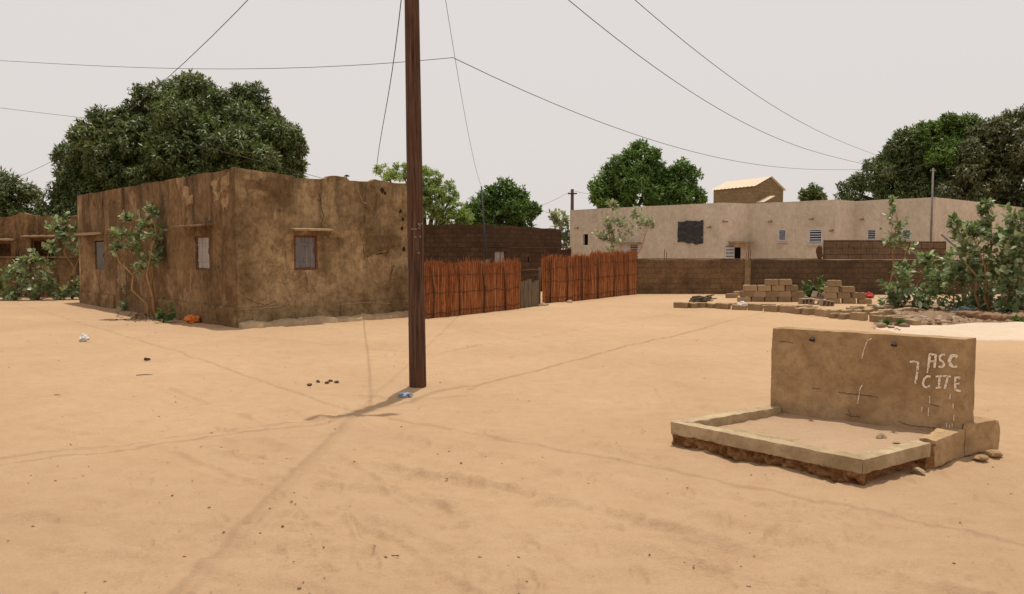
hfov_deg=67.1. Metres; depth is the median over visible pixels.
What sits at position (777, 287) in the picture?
cement block
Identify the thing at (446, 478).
debris
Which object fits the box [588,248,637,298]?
reed fence
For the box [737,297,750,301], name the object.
cement block
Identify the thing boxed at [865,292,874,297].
plastic container
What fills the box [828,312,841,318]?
cement block
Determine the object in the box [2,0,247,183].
wire
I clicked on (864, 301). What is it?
cement block
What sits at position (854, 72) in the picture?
sky
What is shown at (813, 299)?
hollow block
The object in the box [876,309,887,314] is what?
cement block
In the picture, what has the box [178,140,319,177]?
wire
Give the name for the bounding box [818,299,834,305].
hollow block
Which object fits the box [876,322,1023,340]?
sand heap
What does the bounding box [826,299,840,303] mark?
cement block
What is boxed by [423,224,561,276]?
block building
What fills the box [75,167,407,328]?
plastered house
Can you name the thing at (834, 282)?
cement block
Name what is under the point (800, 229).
cement house
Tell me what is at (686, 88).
wire
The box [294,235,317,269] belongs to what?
window
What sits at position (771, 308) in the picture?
cement block
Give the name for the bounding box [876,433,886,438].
stone
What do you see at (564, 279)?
reed fence
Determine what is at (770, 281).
cement block
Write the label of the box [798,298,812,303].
hollow block
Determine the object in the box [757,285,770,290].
cement block
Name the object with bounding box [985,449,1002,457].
stone
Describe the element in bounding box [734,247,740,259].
door
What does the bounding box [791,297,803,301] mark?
cement block
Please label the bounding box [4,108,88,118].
wire
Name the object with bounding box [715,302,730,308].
cement block
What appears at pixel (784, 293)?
cement block
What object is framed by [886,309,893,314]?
cement block
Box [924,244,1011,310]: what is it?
waxy shrub
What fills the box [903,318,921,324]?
cement block
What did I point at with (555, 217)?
waxy shrub
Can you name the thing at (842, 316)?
cement block
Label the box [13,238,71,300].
waxy shrub
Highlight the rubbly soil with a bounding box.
[872,302,1023,328]
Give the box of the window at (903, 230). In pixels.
[901,229,910,239]
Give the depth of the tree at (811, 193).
59.26 m
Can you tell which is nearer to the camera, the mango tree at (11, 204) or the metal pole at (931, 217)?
the metal pole at (931, 217)
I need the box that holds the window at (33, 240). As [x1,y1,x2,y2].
[32,239,54,261]
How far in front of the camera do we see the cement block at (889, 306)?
20.75 m
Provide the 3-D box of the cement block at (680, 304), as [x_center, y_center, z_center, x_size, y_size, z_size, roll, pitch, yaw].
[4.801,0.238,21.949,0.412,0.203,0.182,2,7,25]
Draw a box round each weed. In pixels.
[878,318,891,325]
[896,318,905,325]
[1010,314,1023,321]
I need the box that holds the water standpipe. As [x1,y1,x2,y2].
[671,327,999,484]
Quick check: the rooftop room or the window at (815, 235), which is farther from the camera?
the rooftop room
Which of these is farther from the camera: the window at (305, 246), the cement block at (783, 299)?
the cement block at (783, 299)
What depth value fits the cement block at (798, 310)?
19.61 m
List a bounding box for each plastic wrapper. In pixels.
[398,392,412,397]
[954,306,973,310]
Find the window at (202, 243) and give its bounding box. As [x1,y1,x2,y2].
[196,235,209,270]
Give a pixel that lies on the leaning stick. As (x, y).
(947, 239)
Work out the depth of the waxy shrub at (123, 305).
20.92 m
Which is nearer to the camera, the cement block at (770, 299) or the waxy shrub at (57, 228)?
the cement block at (770, 299)
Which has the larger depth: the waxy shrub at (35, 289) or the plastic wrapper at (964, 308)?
the waxy shrub at (35, 289)
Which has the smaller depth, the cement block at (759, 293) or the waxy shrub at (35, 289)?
the cement block at (759, 293)
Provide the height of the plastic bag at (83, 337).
0.172 m
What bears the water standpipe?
on the ground
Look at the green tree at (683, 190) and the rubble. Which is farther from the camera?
the green tree at (683, 190)
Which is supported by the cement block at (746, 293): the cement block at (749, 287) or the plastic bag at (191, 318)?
the cement block at (749, 287)
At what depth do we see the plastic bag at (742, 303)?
21.67 m
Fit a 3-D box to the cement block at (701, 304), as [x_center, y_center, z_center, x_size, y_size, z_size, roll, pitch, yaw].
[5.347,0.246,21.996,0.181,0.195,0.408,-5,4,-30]
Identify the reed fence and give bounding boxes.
[424,256,520,318]
[541,249,592,302]
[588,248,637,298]
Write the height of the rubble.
0.226 m
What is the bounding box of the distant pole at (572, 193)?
[568,189,576,209]
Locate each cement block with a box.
[673,302,687,307]
[688,302,697,307]
[695,302,705,307]
[706,303,714,307]
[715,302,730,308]
[725,293,737,297]
[731,304,746,309]
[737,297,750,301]
[740,291,753,296]
[743,285,756,290]
[747,303,762,310]
[750,297,763,301]
[753,291,765,296]
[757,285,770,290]
[763,305,779,311]
[764,279,777,284]
[764,297,776,301]
[766,291,778,296]
[770,285,783,290]
[777,297,790,301]
[778,279,791,284]
[778,291,790,296]
[780,306,796,312]
[784,285,797,290]
[791,291,803,296]
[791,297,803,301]
[794,307,807,313]
[802,307,816,314]
[814,308,829,316]
[822,292,836,298]
[824,286,838,292]
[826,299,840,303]
[827,280,841,285]
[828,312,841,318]
[830,309,842,312]
[837,292,850,298]
[838,313,849,319]
[840,286,854,292]
[841,299,855,303]
[841,309,852,312]
[850,292,864,298]
[850,312,867,320]
[857,299,871,303]
[863,308,873,314]
[869,311,880,317]
[869,315,881,321]
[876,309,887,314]
[880,305,893,308]
[882,315,902,321]
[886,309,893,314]
[891,317,910,322]
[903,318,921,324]
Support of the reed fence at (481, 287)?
on the ground
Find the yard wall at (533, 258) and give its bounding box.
[509,247,571,290]
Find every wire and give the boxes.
[0,57,452,68]
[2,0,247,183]
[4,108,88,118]
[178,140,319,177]
[376,0,401,170]
[445,0,479,181]
[453,57,899,171]
[569,0,880,169]
[635,0,886,159]
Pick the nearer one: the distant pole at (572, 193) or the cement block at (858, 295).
the cement block at (858, 295)
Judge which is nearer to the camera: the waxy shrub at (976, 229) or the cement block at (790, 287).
the waxy shrub at (976, 229)
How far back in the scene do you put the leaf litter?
18.80 m
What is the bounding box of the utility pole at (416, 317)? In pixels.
[404,0,425,387]
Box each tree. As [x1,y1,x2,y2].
[0,166,50,216]
[33,69,310,218]
[372,161,474,224]
[453,176,543,226]
[586,138,675,208]
[660,156,707,204]
[797,182,828,200]
[833,110,986,200]
[933,104,1023,206]
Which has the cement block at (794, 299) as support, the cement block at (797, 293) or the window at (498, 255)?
the cement block at (797, 293)
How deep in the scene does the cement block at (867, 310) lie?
19.45 m
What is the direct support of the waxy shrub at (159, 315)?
on the ground
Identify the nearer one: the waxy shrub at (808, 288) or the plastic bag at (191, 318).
the plastic bag at (191, 318)
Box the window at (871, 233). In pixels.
[867,229,875,239]
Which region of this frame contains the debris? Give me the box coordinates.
[2,308,1017,593]
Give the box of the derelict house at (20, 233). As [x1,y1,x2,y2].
[0,213,79,296]
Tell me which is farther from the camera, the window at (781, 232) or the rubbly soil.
the window at (781, 232)
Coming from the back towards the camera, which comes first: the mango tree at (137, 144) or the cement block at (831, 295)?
the mango tree at (137, 144)
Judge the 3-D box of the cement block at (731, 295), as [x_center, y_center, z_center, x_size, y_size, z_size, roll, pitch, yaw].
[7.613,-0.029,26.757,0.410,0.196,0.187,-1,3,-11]
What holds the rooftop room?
on the cement house at (800, 229)
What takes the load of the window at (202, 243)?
in the plastered house at (245, 248)
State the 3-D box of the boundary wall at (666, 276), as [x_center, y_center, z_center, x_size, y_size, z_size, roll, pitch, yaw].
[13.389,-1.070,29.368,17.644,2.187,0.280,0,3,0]
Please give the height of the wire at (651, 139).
2.038 m
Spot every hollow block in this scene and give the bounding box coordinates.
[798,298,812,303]
[808,297,818,304]
[811,291,824,298]
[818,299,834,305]
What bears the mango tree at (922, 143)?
on the ground
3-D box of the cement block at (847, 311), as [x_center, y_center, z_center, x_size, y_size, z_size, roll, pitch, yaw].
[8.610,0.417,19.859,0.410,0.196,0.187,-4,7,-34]
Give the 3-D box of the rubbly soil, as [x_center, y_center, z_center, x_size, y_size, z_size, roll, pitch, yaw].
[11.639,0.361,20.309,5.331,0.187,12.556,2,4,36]
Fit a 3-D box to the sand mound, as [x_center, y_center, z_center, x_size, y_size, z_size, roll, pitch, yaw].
[-1.094,1.071,8.973,1.400,0.103,1.200,0,3,0]
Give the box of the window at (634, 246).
[629,244,637,259]
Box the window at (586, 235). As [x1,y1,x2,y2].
[585,234,587,244]
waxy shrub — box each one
[0,259,28,299]
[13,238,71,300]
[44,210,79,298]
[108,201,167,317]
[117,284,129,309]
[154,302,178,322]
[546,208,569,249]
[591,198,655,253]
[798,275,826,297]
[876,249,954,307]
[879,195,918,304]
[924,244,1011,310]
[945,197,1012,310]
[986,202,1023,312]
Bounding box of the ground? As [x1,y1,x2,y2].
[0,291,1023,593]
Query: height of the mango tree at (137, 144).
9.842 m
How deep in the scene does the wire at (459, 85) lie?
16.13 m
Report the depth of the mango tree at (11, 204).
37.48 m
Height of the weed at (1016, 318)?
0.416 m
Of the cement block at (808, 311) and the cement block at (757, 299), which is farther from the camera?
the cement block at (757, 299)
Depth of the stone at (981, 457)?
5.95 m
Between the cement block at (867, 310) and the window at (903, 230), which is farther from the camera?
the window at (903, 230)
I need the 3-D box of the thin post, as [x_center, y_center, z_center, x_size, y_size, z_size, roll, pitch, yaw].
[-0.894,-1.764,25.919,0.306,3.882,0.135,0,3,0]
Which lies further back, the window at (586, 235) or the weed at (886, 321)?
the window at (586, 235)
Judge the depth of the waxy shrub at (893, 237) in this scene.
21.55 m
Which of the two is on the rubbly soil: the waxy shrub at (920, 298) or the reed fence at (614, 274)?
the waxy shrub at (920, 298)
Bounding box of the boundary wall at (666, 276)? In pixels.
[637,240,1023,293]
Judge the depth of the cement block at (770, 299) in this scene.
24.48 m
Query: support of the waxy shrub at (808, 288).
on the ground
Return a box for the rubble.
[877,305,1013,329]
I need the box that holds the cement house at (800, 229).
[570,197,1023,259]
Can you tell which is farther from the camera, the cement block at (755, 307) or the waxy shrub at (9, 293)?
the waxy shrub at (9, 293)
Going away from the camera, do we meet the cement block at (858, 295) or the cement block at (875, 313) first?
the cement block at (875, 313)
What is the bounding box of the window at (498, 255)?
[495,252,503,262]
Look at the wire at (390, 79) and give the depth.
11.91 m
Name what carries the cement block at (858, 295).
on the cement block at (864, 301)
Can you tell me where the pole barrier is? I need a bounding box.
[520,269,544,276]
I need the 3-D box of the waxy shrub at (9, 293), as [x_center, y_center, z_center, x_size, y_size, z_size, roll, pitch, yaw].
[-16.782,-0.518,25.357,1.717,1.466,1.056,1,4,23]
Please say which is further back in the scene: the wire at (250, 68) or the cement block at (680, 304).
the cement block at (680, 304)
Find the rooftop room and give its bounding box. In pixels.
[712,176,785,203]
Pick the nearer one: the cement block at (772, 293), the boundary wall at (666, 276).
the cement block at (772, 293)
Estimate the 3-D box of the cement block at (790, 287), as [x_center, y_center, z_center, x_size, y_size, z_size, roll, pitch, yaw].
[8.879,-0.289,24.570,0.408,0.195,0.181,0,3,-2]
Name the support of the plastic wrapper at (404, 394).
on the sand mound
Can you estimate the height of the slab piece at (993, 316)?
0.184 m
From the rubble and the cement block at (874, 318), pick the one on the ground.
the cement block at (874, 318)
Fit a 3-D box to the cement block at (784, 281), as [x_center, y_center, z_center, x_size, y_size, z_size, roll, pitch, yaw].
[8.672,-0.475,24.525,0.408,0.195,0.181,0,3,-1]
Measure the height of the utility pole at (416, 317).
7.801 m
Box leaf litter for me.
[114,310,179,321]
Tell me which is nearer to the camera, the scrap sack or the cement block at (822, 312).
the cement block at (822, 312)
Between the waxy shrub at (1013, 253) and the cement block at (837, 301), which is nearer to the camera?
the waxy shrub at (1013, 253)
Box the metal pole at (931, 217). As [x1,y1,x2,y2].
[930,168,935,240]
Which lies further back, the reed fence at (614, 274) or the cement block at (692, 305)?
the reed fence at (614, 274)
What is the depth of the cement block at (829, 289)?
23.57 m
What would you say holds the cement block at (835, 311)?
on the ground
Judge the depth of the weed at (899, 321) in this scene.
16.26 m
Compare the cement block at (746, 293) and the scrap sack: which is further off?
the scrap sack
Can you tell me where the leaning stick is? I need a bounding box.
[941,234,970,291]
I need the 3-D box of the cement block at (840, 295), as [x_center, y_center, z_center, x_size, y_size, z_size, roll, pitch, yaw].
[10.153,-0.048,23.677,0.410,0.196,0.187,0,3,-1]
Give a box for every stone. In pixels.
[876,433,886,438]
[912,467,924,474]
[973,454,988,460]
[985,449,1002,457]
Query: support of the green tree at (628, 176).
on the ground
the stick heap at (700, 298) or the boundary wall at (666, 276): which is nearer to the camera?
the stick heap at (700, 298)
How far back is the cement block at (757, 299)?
24.48 m
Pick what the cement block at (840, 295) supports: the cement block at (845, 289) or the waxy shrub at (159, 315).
the cement block at (845, 289)
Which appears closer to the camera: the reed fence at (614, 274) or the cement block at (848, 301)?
the cement block at (848, 301)
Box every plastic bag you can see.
[78,333,89,341]
[183,314,200,322]
[737,301,747,305]
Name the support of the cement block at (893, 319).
on the sand heap at (1013, 331)
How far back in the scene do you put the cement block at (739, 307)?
21.04 m
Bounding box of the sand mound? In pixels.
[353,383,475,400]
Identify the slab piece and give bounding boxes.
[954,310,982,317]
[976,313,1001,320]
[1001,314,1022,320]
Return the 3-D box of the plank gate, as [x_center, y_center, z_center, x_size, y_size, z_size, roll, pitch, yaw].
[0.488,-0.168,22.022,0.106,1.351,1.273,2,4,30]
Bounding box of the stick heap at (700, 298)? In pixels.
[689,294,716,301]
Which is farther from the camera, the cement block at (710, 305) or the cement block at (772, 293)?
the cement block at (772, 293)
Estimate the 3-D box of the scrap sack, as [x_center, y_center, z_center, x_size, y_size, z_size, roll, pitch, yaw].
[11.666,-1.692,29.312,0.242,0.546,0.203,2,4,34]
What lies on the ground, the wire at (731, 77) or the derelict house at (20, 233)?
the derelict house at (20, 233)
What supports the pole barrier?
attached to the plank gate
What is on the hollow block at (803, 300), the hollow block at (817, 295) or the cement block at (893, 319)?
the hollow block at (817, 295)
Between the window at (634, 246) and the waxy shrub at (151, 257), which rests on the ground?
the waxy shrub at (151, 257)
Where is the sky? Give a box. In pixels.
[0,0,1023,248]
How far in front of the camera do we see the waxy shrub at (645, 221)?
30.82 m
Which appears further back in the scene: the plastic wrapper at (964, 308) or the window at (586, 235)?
the window at (586, 235)
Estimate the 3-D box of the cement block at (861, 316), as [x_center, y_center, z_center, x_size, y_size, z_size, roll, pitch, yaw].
[8.100,0.449,18.035,0.187,0.196,0.410,-3,2,-20]
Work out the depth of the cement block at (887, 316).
16.96 m
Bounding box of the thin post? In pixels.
[481,186,489,263]
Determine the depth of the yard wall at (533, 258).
30.82 m
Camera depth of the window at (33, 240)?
26.98 m
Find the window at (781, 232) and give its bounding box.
[778,229,785,240]
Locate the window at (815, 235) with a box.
[808,229,821,242]
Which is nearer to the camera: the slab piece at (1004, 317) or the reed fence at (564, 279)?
the slab piece at (1004, 317)
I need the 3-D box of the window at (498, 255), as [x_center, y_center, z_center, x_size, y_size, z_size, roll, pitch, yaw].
[-0.575,-1.702,33.207,0.055,0.502,0.914,2,4,29]
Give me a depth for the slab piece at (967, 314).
18.38 m
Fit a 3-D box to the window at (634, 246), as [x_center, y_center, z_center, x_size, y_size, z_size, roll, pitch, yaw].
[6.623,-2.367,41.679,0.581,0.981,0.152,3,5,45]
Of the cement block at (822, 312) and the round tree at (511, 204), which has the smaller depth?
the cement block at (822, 312)
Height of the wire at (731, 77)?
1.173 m
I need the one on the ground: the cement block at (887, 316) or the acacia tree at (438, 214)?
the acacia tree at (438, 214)
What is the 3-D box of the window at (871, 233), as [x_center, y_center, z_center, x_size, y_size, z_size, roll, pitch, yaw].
[16.911,-2.928,36.256,0.152,0.508,0.425,-3,5,-45]
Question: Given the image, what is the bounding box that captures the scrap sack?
[816,245,822,258]
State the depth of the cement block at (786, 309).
19.90 m
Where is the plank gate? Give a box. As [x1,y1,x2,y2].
[520,267,540,307]
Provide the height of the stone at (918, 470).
0.051 m
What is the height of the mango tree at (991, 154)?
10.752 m

